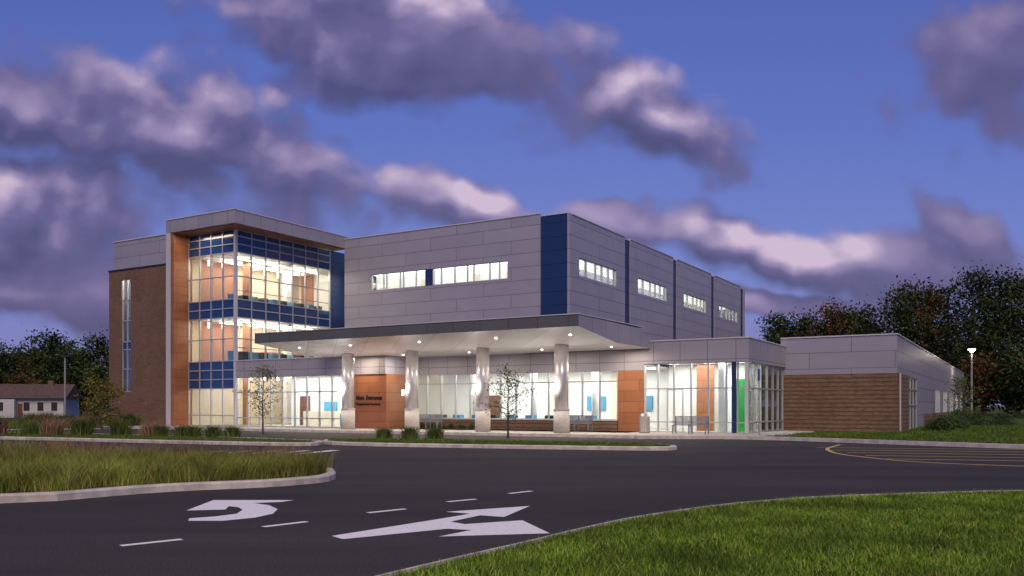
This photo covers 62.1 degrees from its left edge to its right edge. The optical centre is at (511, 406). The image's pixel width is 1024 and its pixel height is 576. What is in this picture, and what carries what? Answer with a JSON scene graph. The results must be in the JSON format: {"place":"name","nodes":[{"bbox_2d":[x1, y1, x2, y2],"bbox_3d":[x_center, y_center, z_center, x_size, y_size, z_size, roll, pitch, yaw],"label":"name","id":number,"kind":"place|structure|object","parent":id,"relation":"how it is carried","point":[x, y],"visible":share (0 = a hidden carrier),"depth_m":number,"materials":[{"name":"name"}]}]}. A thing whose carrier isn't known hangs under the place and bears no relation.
{"place":"outdoors","nodes":[
{"label":"outdoors","id":0,"kind":"place"},
{"bbox_2d":[0,416,20,434],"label":"ornamental grass","id":1,"kind":"object","parent":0,"point":[3,427],"depth_m":42.99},
{"bbox_2d":[15,419,42,434],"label":"ornamental grass","id":2,"kind":"object","parent":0,"point":[30,427],"depth_m":43.27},
{"bbox_2d":[0,437,72,452],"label":"grass","id":3,"kind":"structure","parent":0,"point":[26,443],"depth_m":25.62,"materials":[{"name":"plant"}]},
{"bbox_2d":[37,416,69,434],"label":"ornamental grass","id":4,"kind":"object","parent":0,"point":[51,427],"depth_m":42.31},
{"bbox_2d":[62,415,99,435],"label":"ornamental grass","id":5,"kind":"object","parent":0,"point":[81,427],"depth_m":41.80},
{"bbox_2d":[100,416,135,435],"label":"ornamental grass","id":6,"kind":"object","parent":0,"point":[118,428],"depth_m":42.08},
{"bbox_2d":[137,420,167,435],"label":"ornamental grass","id":7,"kind":"object","parent":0,"point":[146,429],"depth_m":41.23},
{"bbox_2d":[150,424,172,435],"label":"ornamental grass","id":8,"kind":"object","parent":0,"point":[162,429],"depth_m":41.01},
{"bbox_2d":[167,424,191,436],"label":"ornamental grass","id":9,"kind":"object","parent":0,"point":[178,430],"depth_m":40.30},
{"bbox_2d":[182,424,209,436],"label":"ornamental grass","id":10,"kind":"object","parent":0,"point":[193,430],"depth_m":39.92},
{"bbox_2d":[202,424,224,436],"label":"ornamental grass","id":11,"kind":"object","parent":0,"point":[211,431],"depth_m":39.43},
{"bbox_2d":[233,229,237,425],"bbox_3d":[-19.335,-5.415,59.485,0.200,13.930,0.200,0,0,31],"label":"tower corner post","id":12,"kind":"object","parent":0,"point":[235,294],"visible":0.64,"depth_m":59.43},
{"bbox_2d":[166,209,347,248],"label":"tower roof","id":13,"kind":"structure","parent":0,"point":[232,216],"depth_m":60.28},
{"bbox_2d":[165,208,349,237],"bbox_3d":[-18.931,-13.385,64.343,7.240,0.070,11.520,0,0,31],"label":"tower roof cap","id":14,"kind":"object","parent":13,"relation":"on","point":[256,214],"visible":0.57,"depth_m":60.22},
{"bbox_2d":[175,223,344,250],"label":"tower soffit","id":15,"kind":"structure","parent":13,"relation":"attached to","point":[251,230],"depth_m":61.00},
{"bbox_2d":[252,263,290,328],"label":"ceiling light","id":16,"kind":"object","parent":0,"point":[284,265],"depth_m":65.19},
{"bbox_2d":[259,440,343,470],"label":"plume grass","id":17,"kind":"object","parent":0,"point":[287,456],"depth_m":19.14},
{"bbox_2d":[291,375,341,424],"bbox_3d":[-12.398,-0.425,61.182,9.500,3.650,0.100,0,0,31],"label":"lobby partition","id":18,"kind":"object","parent":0,"point":[313,384],"visible":0.36,"depth_m":62.37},
{"bbox_2d":[237,371,616,427],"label":"lobby glass transoms","id":19,"kind":"object","parent":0,"point":[418,384],"visible":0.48,"depth_m":54.48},
{"bbox_2d":[237,371,617,427],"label":"lobby glass mullions","id":20,"kind":"object","parent":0,"point":[427,397],"visible":0.79,"depth_m":54.44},
{"bbox_2d":[236,349,646,376],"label":"lobby fascia","id":21,"kind":"structure","parent":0,"point":[618,360],"depth_m":52.95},
{"bbox_2d":[227,423,668,432],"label":"lobby floor","id":22,"kind":"structure","parent":0,"point":[288,425],"depth_m":58.65,"materials":[{"name":"tile"}]},
{"bbox_2d":[243,261,250,424],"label":"tower inner column","id":23,"kind":"structure","parent":22,"relation":"on","point":[246,287],"depth_m":63.70,"materials":[{"name":"brown"}]},
{"bbox_2d":[282,269,290,423],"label":"tower inner column","id":24,"kind":"structure","parent":22,"relation":"on","point":[286,278],"depth_m":67.12,"materials":[{"name":"white paint"}]},
{"bbox_2d":[299,274,328,356],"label":"tower inner wall","id":25,"kind":"structure","parent":22,"relation":"on","point":[324,285],"depth_m":70.21,"materials":[{"name":"white paint"}]},
{"bbox_2d":[303,411,340,425],"bbox_3d":[-13.406,0.875,59.979,3.000,1.050,0.600,0,0,31],"label":"reception desk","id":26,"kind":"object","parent":22,"relation":"on","point":[324,414],"visible":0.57,"depth_m":59.50,"materials":[{"name":"beige"}]},
{"bbox_2d":[300,395,499,424],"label":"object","id":27,"kind":"object","parent":22,"relation":"on","point":[493,410],"visible":0.54,"depth_m":59.38,"materials":[{"name":"brown"}]},
{"bbox_2d":[473,372,598,418],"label":"column","id":28,"kind":"structure","parent":22,"relation":"on","point":[595,396],"depth_m":50.65,"materials":[{"name":"white paint"}]},
{"bbox_2d":[472,373,616,418],"bbox_3d":[-1.573,-0.375,58.435,18.409,3.550,2.818,0,0,17],"label":"interior fitting","id":29,"kind":"object","parent":22,"relation":"on","point":[613,397],"visible":0.14,"depth_m":54.60,"materials":[{"name":"beige"}]},
{"bbox_2d":[418,364,672,428],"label":"lobby inner wall","id":30,"kind":"structure","parent":22,"relation":"on","point":[463,399],"depth_m":57.48,"materials":[{"name":"paint"}]},
{"bbox_2d":[324,396,652,410],"bbox_3d":[-2.303,0.050,57.816,23.988,1.400,0.951,0,0,20],"label":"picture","id":31,"kind":"object","parent":30,"relation":"attached to","point":[327,405],"visible":0.55,"depth_m":55.40,"materials":[{"name":"blue"}]},
{"bbox_2d":[520,375,525,417],"bbox_3d":[0.721,-0.375,58.094,0.400,3.550,0.130,0,0,31],"label":"interior fitting","id":32,"kind":"object","parent":30,"relation":"attached to","point":[523,408],"visible":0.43,"depth_m":58.02,"materials":[{"name":"white paint"}]},
{"bbox_2d":[103,425,813,438],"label":"entrance plaza","id":33,"kind":"structure","parent":0,"point":[580,434],"depth_m":45.27,"materials":[{"name":"concrete"}]},
{"bbox_2d":[192,258,298,424],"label":"tower inner wall","id":34,"kind":"structure","parent":33,"relation":"on","point":[258,287],"depth_m":66.24,"materials":[{"name":"beige"}]},
{"bbox_2d":[189,229,329,425],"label":"tower glass transoms","id":35,"kind":"object","parent":33,"relation":"on","point":[249,300],"visible":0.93,"depth_m":61.42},
{"bbox_2d":[201,260,312,360],"bbox_3d":[-19.858,-5.500,66.776,1.302,13.700,10.137,0,0,34],"label":"tower inner panel","id":36,"kind":"object","parent":35,"relation":"attached to","point":[217,295],"depth_m":64.22,"materials":[{"name":"brown"}]},
{"bbox_2d":[189,230,328,388],"bbox_3d":[-19.038,-6.815,64.827,4.920,11.130,9.440,0,0,31],"label":"tower glass spandrel","id":37,"kind":"object","parent":35,"relation":"attached to","point":[228,374],"visible":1,"depth_m":61.50,"materials":[{"name":"glass"}]},
{"bbox_2d":[188,231,329,425],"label":"tower glass mullions","id":38,"kind":"object","parent":35,"relation":"attached to","point":[211,323],"visible":0.76,"depth_m":61.40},
{"bbox_2d":[196,253,328,329],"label":"tower ceiling","id":39,"kind":"structure","parent":35,"relation":"attached to","point":[228,257],"depth_m":64.20,"materials":[{"name":"white paint"}]},
{"bbox_2d":[220,259,316,330],"bbox_3d":[-18.601,-8.405,65.521,2.000,4.590,8.000,0,0,31],"label":"linear light","id":40,"kind":"object","parent":39,"relation":"attached to","point":[269,270],"visible":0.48,"depth_m":64.82,"materials":[{"name":"white"}]},
{"bbox_2d":[419,414,441,428],"bbox_3d":[-5.175,0.950,52.499,1.800,0.900,0.540,0,0,31],"label":"park bench","id":41,"kind":"object","parent":33,"relation":"on","point":[427,417],"visible":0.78,"depth_m":52.55,"materials":[{"name":"silver metal"}]},
{"bbox_2d":[341,410,569,433],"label":"column plinth","id":42,"kind":"structure","parent":33,"relation":"on","point":[561,421],"depth_m":46.10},
{"bbox_2d":[342,344,568,408],"bbox_3d":[-3.673,-1.485,47.657,15.250,3.370,0.730,0,0,31],"label":"column shaft","id":43,"kind":"object","parent":33,"relation":"on","point":[561,375],"visible":0.91,"depth_m":46.19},
{"bbox_2d":[254,314,652,356],"bbox_3d":[-3.635,-3.670,47.926,20.930,1.040,9.100,0,0,31],"label":"entrance canopy","id":44,"kind":"object","parent":43,"relation":"on","point":[545,334],"visible":0.96,"depth_m":44.44,"materials":[{"name":"metal"}]},
{"bbox_2d":[254,313,642,333],"bbox_3d":[-3.988,-4.218,47.333,20.990,0.045,7.780,0,0,31],"label":"canopy cap","id":45,"kind":"object","parent":44,"relation":"on","point":[628,324],"visible":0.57,"depth_m":42.75,"materials":[{"name":"white metal"}]},
{"bbox_2d":[354,370,646,431],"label":"entry wood wall","id":46,"kind":"structure","parent":33,"relation":"on","point":[389,411],"depth_m":52.95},
{"bbox_2d":[570,415,592,431],"bbox_3d":[3.586,0.950,47.277,1.800,0.900,0.540,0,0,31],"label":"park bench","id":47,"kind":"object","parent":33,"relation":"on","point":[588,419],"visible":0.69,"depth_m":47.16,"materials":[{"name":"silver metal"}]},
{"bbox_2d":[639,413,649,432],"bbox_3d":[6.926,0.890,44.482,0.564,1.020,0.560,0,0,0],"label":"litter bin","id":48,"kind":"object","parent":33,"relation":"on","point":[644,424],"visible":0.98,"depth_m":44.26,"materials":[{"name":"metal"}]},
{"bbox_2d":[672,416,708,433],"bbox_3d":[9.001,0.950,42.885,1.800,0.900,0.540,0,0,31],"label":"park bench","id":49,"kind":"object","parent":33,"relation":"on","point":[693,421],"visible":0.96,"depth_m":42.99,"materials":[{"name":"silver metal"}]},
{"bbox_2d":[659,430,781,432],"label":"vestibule floor","id":50,"kind":"structure","parent":33,"relation":"on","point":[695,431],"depth_m":46.72,"materials":[{"name":"tile"}]},
{"bbox_2d":[645,361,782,432],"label":"vestibule glass transoms","id":51,"kind":"object","parent":50,"relation":"on","point":[715,388],"visible":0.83,"depth_m":45.41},
{"bbox_2d":[732,362,735,432],"bbox_3d":[11.480,-0.455,43.968,0.250,3.690,0.020,0,0,31],"label":"blue mullion","id":52,"kind":"object","parent":51,"relation":"attached to","point":[733,397],"visible":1,"depth_m":43.96},
{"bbox_2d":[736,379,744,431],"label":"green inner wall","id":53,"kind":"structure","parent":50,"relation":"on","point":[741,405],"depth_m":45.28,"materials":[{"name":"green"}]},
{"bbox_2d":[718,363,724,431],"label":"vestibule pillar","id":54,"kind":"structure","parent":33,"relation":"on","point":[721,395],"depth_m":45.15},
{"bbox_2d":[745,361,748,432],"bbox_3d":[12.062,-0.455,43.645,0.180,3.690,0.180,0,0,31],"label":"corner post","id":55,"kind":"object","parent":33,"relation":"on","point":[746,396],"visible":1,"depth_m":43.56,"materials":[{"name":"white metal"}]},
{"bbox_2d":[758,368,759,434],"bbox_3d":[11.978,-0.200,41.238,0.060,3.300,0.360,0,0,31],"label":"post","id":56,"kind":"object","parent":33,"relation":"on","point":[758,401],"visible":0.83,"depth_m":41.22,"materials":[{"name":"silver metal"}]},
{"bbox_2d":[0,429,1023,575],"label":"asphalt road","id":57,"kind":"structure","parent":0,"point":[570,489],"depth_m":14.44,"materials":[{"name":"asphalt"}]},
{"bbox_2d":[70,373,132,428],"bbox_3d":[-27.315,-0.334,56.905,3.733,3.769,3.260,0,0,-13],"label":"young tree","id":58,"kind":"object","parent":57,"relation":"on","point":[104,389],"visible":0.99,"depth_m":56.88,"materials":[{"name":"green plant"}]},
{"bbox_2d":[0,432,322,445],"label":"curb","id":59,"kind":"object","parent":57,"relation":"on","point":[217,440],"visible":0.89,"depth_m":36.94,"materials":[{"name":"concrete"}]},
{"bbox_2d":[221,425,243,437],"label":"ornamental grass","id":60,"kind":"object","parent":59,"relation":"on","point":[231,431],"depth_m":39.02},
{"bbox_2d":[0,444,335,502],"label":"grass island","id":61,"kind":"structure","parent":57,"relation":"on","point":[32,476],"depth_m":16.08,"materials":[{"name":"plant"}]},
{"bbox_2d":[166,233,171,425],"bbox_3d":[-24.328,-5.449,61.833,0.460,13.998,1.600,0,0,31],"label":"tower fin","id":62,"kind":"object","parent":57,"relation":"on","point":[168,328],"visible":0.36,"depth_m":61.12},
{"bbox_2d":[171,233,191,425],"bbox_3d":[-23.979,-5.418,61.654,0.319,13.935,1.550,0,0,31],"label":"tower fin lining","id":63,"kind":"object","parent":62,"relation":"attached to","point":[179,329],"visible":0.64,"depth_m":61.41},
{"bbox_2d":[188,500,290,520],"bbox_3d":[-4.180,1.546,12.740,1.480,0.001,2.540,0,0,0],"label":"turn arrow marking","id":64,"kind":"object","parent":57,"relation":"on","point":[252,508],"visible":1,"depth_m":12.85,"materials":[{"name":"white paint"}]},
{"bbox_2d":[234,360,287,434],"bbox_3d":[-12.511,-0.453,42.834,2.599,3.806,2.645,0,0,36],"label":"young tree","id":65,"kind":"object","parent":57,"relation":"on","point":[253,395],"visible":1,"depth_m":42.87,"materials":[{"name":"green plant"}]},
{"bbox_2d":[120,491,530,545],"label":"lane dash markings","id":66,"kind":"object","parent":57,"relation":"on","point":[289,523],"visible":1,"depth_m":11.11,"materials":[{"name":"white paint"}]},
{"bbox_2d":[334,506,547,538],"bbox_3d":[-0.845,1.546,11.540,2.610,0.001,3.300,0,0,0],"label":"fork arrow marking","id":67,"kind":"object","parent":57,"relation":"on","point":[507,527],"visible":1,"depth_m":10.84,"materials":[{"name":"white paint"}]},
{"bbox_2d":[323,437,676,450],"bbox_3d":[-1.138,1.450,33.250,15.173,0.240,3.855,0,0,21],"label":"curb","id":68,"kind":"object","parent":57,"relation":"on","point":[507,444],"visible":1,"depth_m":31.86,"materials":[{"name":"concrete"}]},
{"bbox_2d":[373,425,396,438],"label":"ornamental grass","id":69,"kind":"object","parent":68,"relation":"on","point":[383,433],"depth_m":37.03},
{"bbox_2d":[397,426,420,438],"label":"ornamental grass","id":70,"kind":"object","parent":68,"relation":"on","point":[409,433],"depth_m":36.62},
{"bbox_2d":[424,426,445,439],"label":"ornamental grass","id":71,"kind":"object","parent":68,"relation":"on","point":[435,433],"depth_m":36.20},
{"bbox_2d":[479,363,536,438],"bbox_3d":[-0.316,-0.250,38.457,2.937,3.402,2.900,0,0,0],"label":"young tree","id":72,"kind":"object","parent":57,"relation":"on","point":[507,402],"visible":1,"depth_m":38.17,"materials":[{"name":"green plant"}]},
{"bbox_2d":[636,435,1023,448],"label":"kerb","id":73,"kind":"structure","parent":57,"relation":"on","point":[957,444],"depth_m":36.13,"materials":[{"name":"concrete"}]},
{"bbox_2d":[817,447,1023,460],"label":"parking hatch markings","id":74,"kind":"object","parent":57,"relation":"on","point":[948,456],"visible":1,"depth_m":27.51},
{"bbox_2d":[0,407,1023,424],"bbox_3d":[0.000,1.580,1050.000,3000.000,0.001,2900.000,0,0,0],"label":"ground","id":75,"kind":"structure","parent":0,"point":[996,409],"depth_m":213.40,"materials":[{"name":"green plant"}]},
{"bbox_2d":[0,398,78,417],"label":"walls","id":76,"kind":"structure","parent":75,"relation":"on","point":[11,407],"depth_m":118.07,"materials":[{"name":"white"}]},
{"bbox_2d":[0,402,56,410],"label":"window","id":77,"kind":"structure","parent":76,"relation":"in","point":[26,406],"depth_m":118.06,"materials":[{"name":"white glass"}]},
{"bbox_2d":[0,384,83,398],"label":"roof","id":78,"kind":"structure","parent":76,"relation":"on","point":[29,391],"depth_m":119.39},
{"bbox_2d":[0,326,108,415],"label":"distant trees","id":79,"kind":"object","parent":75,"relation":"on","point":[36,365],"visible":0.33,"depth_m":140.45,"materials":[{"name":"green plant"}]},
{"bbox_2d":[109,265,165,424],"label":"brick wall","id":80,"kind":"structure","parent":75,"relation":"on","point":[147,394],"depth_m":64.19,"materials":[{"name":"brick"}]},
{"bbox_2d":[122,280,127,390],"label":"stair window mullions","id":81,"kind":"object","parent":80,"relation":"attached to","point":[122,334],"visible":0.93,"depth_m":65.59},
{"bbox_2d":[123,280,130,390],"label":"stair window glazing","id":82,"kind":"structure","parent":80,"relation":"in","point":[125,331],"depth_m":65.47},
{"bbox_2d":[114,235,165,269],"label":"stair upper wall","id":83,"kind":"structure","parent":80,"relation":"on","point":[140,252],"depth_m":64.71,"materials":[{"name":"metal"}]},
{"bbox_2d":[113,212,742,288],"bbox_3d":[-2.949,-12.960,79.474,35.100,0.420,51.400,0,0,31],"label":"parapet cap","id":84,"kind":"object","parent":83,"relation":"on","point":[482,221],"visible":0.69,"depth_m":63.55,"materials":[{"name":"white metal"}]},
{"bbox_2d":[781,334,963,426],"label":"wing wall","id":85,"kind":"structure","parent":75,"relation":"on","point":[895,353],"depth_m":49.70,"materials":[{"name":"metal"}]},
{"bbox_2d":[780,333,963,373],"bbox_3d":[35.905,-4.035,77.763,6.400,0.070,67.150,0,0,31],"label":"wing cap","id":86,"kind":"object","parent":85,"relation":"on","point":[872,334],"visible":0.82,"depth_m":49.57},
{"bbox_2d":[783,373,964,431],"bbox_3d":[35.915,-0.100,77.751,6.430,3.500,67.160,0,0,31],"label":"wing brick","id":87,"kind":"object","parent":85,"relation":"attached to","point":[868,402],"visible":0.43,"depth_m":48.88,"materials":[{"name":"brick"}]},
{"bbox_2d":[911,378,944,427],"bbox_3d":[39.075,-0.190,77.066,0.153,3.280,58.300,0,0,31],"label":"wing window glazing","id":88,"kind":"structure","parent":85,"relation":"in","point":[915,402],"depth_m":56.03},
{"bbox_2d":[909,378,961,428],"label":"wing window mullions","id":89,"kind":"object","parent":85,"relation":"in","point":[951,403],"visible":0.38,"depth_m":56.61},
{"bbox_2d":[754,259,1023,416],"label":"distant trees","id":90,"kind":"object","parent":75,"relation":"on","point":[999,374],"visible":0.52,"depth_m":130.82,"materials":[{"name":"green plant"}]},
{"bbox_2d":[0,0,1023,406],"label":"sky","id":91,"kind":"structure","parent":0,"point":[799,154],"materials":[{"name":"blue"}]},
{"bbox_2d":[420,419,617,430],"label":"lobby knee wall","id":92,"kind":"structure","parent":0,"point":[549,425],"depth_m":50.53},
{"bbox_2d":[423,418,617,420],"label":"lobby sill","id":93,"kind":"structure","parent":92,"relation":"on","point":[523,419],"depth_m":50.73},
{"bbox_2d":[371,260,736,321],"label":"strip window mullions","id":94,"kind":"object","parent":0,"point":[500,278],"visible":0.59,"depth_m":64.02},
{"bbox_2d":[376,488,1023,575],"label":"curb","id":95,"kind":"structure","parent":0,"point":[960,533],"depth_m":9.34,"materials":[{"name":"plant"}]},
{"bbox_2d":[669,364,744,430],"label":"vestibule inner wall","id":96,"kind":"structure","parent":0,"point":[682,376],"depth_m":49.24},
{"bbox_2d":[697,364,713,430],"bbox_3d":[10.870,-0.480,47.778,1.000,3.740,0.100,0,0,31],"label":"vestibule wood","id":97,"kind":"object","parent":96,"relation":"attached to","point":[702,394],"visible":0.79,"depth_m":47.75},
{"bbox_2d":[644,362,782,432],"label":"vestibule glass mullions","id":98,"kind":"object","parent":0,"point":[726,397],"visible":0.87,"depth_m":45.68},
{"bbox_2d":[642,338,785,366],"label":"vestibule fascia","id":99,"kind":"structure","parent":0,"point":[719,350],"depth_m":45.12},
{"bbox_2d":[650,336,785,346],"bbox_3d":[11.667,-3.540,48.432,5.880,0.060,8.120,0,0,31],"label":"vestibule cap","id":100,"kind":"object","parent":99,"relation":"on","point":[719,338],"visible":0.61,"depth_m":44.98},
{"bbox_2d":[749,363,781,431],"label":"vestibule glass glazing","id":101,"kind":"structure","parent":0,"point":[757,366],"depth_m":47.19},
{"bbox_2d":[768,413,1023,443],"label":"side lawn","id":102,"kind":"structure","parent":0,"point":[1019,420],"depth_m":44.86,"materials":[{"name":"plant"}]},
{"bbox_2d":[924,416,957,430],"bbox_3d":[25.491,1.056,50.484,1.861,0.944,1.845,0,0,0],"label":"shrub","id":103,"kind":"object","parent":102,"relation":"on","point":[940,423],"visible":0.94,"depth_m":50.29,"materials":[{"name":"green plant"}]},
{"bbox_2d":[940,373,983,416],"bbox_3d":[34.516,-0.544,65.020,3.141,3.988,3.837,0,0,0],"label":"young tree","id":104,"kind":"object","parent":102,"relation":"on","point":[962,399],"visible":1,"depth_m":64.82,"materials":[{"name":"green plant"}]},
{"bbox_2d":[964,409,993,424],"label":"shrub","id":105,"kind":"object","parent":102,"relation":"on","point":[975,417],"visible":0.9,"depth_m":65.75,"materials":[{"name":"green plant"}]},
{"bbox_2d":[988,411,1018,424],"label":"shrub","id":106,"kind":"object","parent":102,"relation":"on","point":[997,418],"visible":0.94,"depth_m":65.70,"materials":[{"name":"green plant"}]},
{"label":"verge lawn","id":107,"kind":"structure","parent":0,"visible":0},
{"bbox_2d":[59,355,70,413],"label":"street lamp","id":108,"kind":"object","parent":107,"relation":"on","point":[64,356],"visible":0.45,"depth_m":77.93,"materials":[{"name":"metal"}]},
{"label":"tower floor","id":109,"kind":"structure","parent":0,"visible":0},
{"bbox_2d":[239,277,242,351],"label":"interior partition","id":110,"kind":"object","parent":109,"relation":"on","point":[240,329],"visible":0.18,"depth_m":65.50,"materials":[{"name":"white paint"}]},
{"bbox_2d":[228,294,313,359],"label":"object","id":111,"kind":"object","parent":109,"relation":"on","point":[254,355],"visible":0.31,"depth_m":63.74,"materials":[{"name":"blue"}]},
{"bbox_2d":[238,295,321,359],"bbox_3d":[-17.528,-5.550,64.881,0.500,4.900,8.100,0,0,31],"label":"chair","id":112,"kind":"object","parent":109,"relation":"on","point":[242,355],"visible":0.31,"depth_m":63.05,"materials":[{"name":"grey metal"}]},
{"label":"interior floor","id":113,"kind":"structure","parent":0,"visible":0},
{"bbox_2d":[376,263,506,289],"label":"interior wall","id":114,"kind":"structure","parent":113,"relation":"on","point":[448,277],"depth_m":66.03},
{"bbox_2d":[330,213,742,339],"bbox_3d":[5.265,-8.050,80.189,21.380,9.800,41.760,0,0,31],"label":"blue accent","id":115,"kind":"object","parent":113,"relation":"on","point":[553,264],"visible":0.51,"depth_m":57.95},
{"bbox_2d":[345,213,571,357],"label":"wall","id":116,"kind":"structure","parent":115,"relation":"on","point":[514,243],"depth_m":61.71,"materials":[{"name":"metal"}]},
{"bbox_2d":[572,215,740,339],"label":"side wall","id":117,"kind":"structure","parent":115,"relation":"on","point":[599,245],"depth_m":68.39,"materials":[{"name":"metal"}]},
{"bbox_2d":[372,258,734,320],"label":"strip window transoms","id":118,"kind":"object","parent":117,"relation":"attached to","point":[506,278],"visible":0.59,"depth_m":62.37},
{"bbox_2d":[579,259,735,321],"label":"strip window glazing","id":119,"kind":"structure","parent":117,"relation":"in","point":[590,270],"depth_m":68.74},
{"bbox_2d":[373,276,744,336],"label":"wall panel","id":120,"kind":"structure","parent":113,"relation":"on","point":[374,282],"depth_m":92.71,"materials":[{"name":"metal"}]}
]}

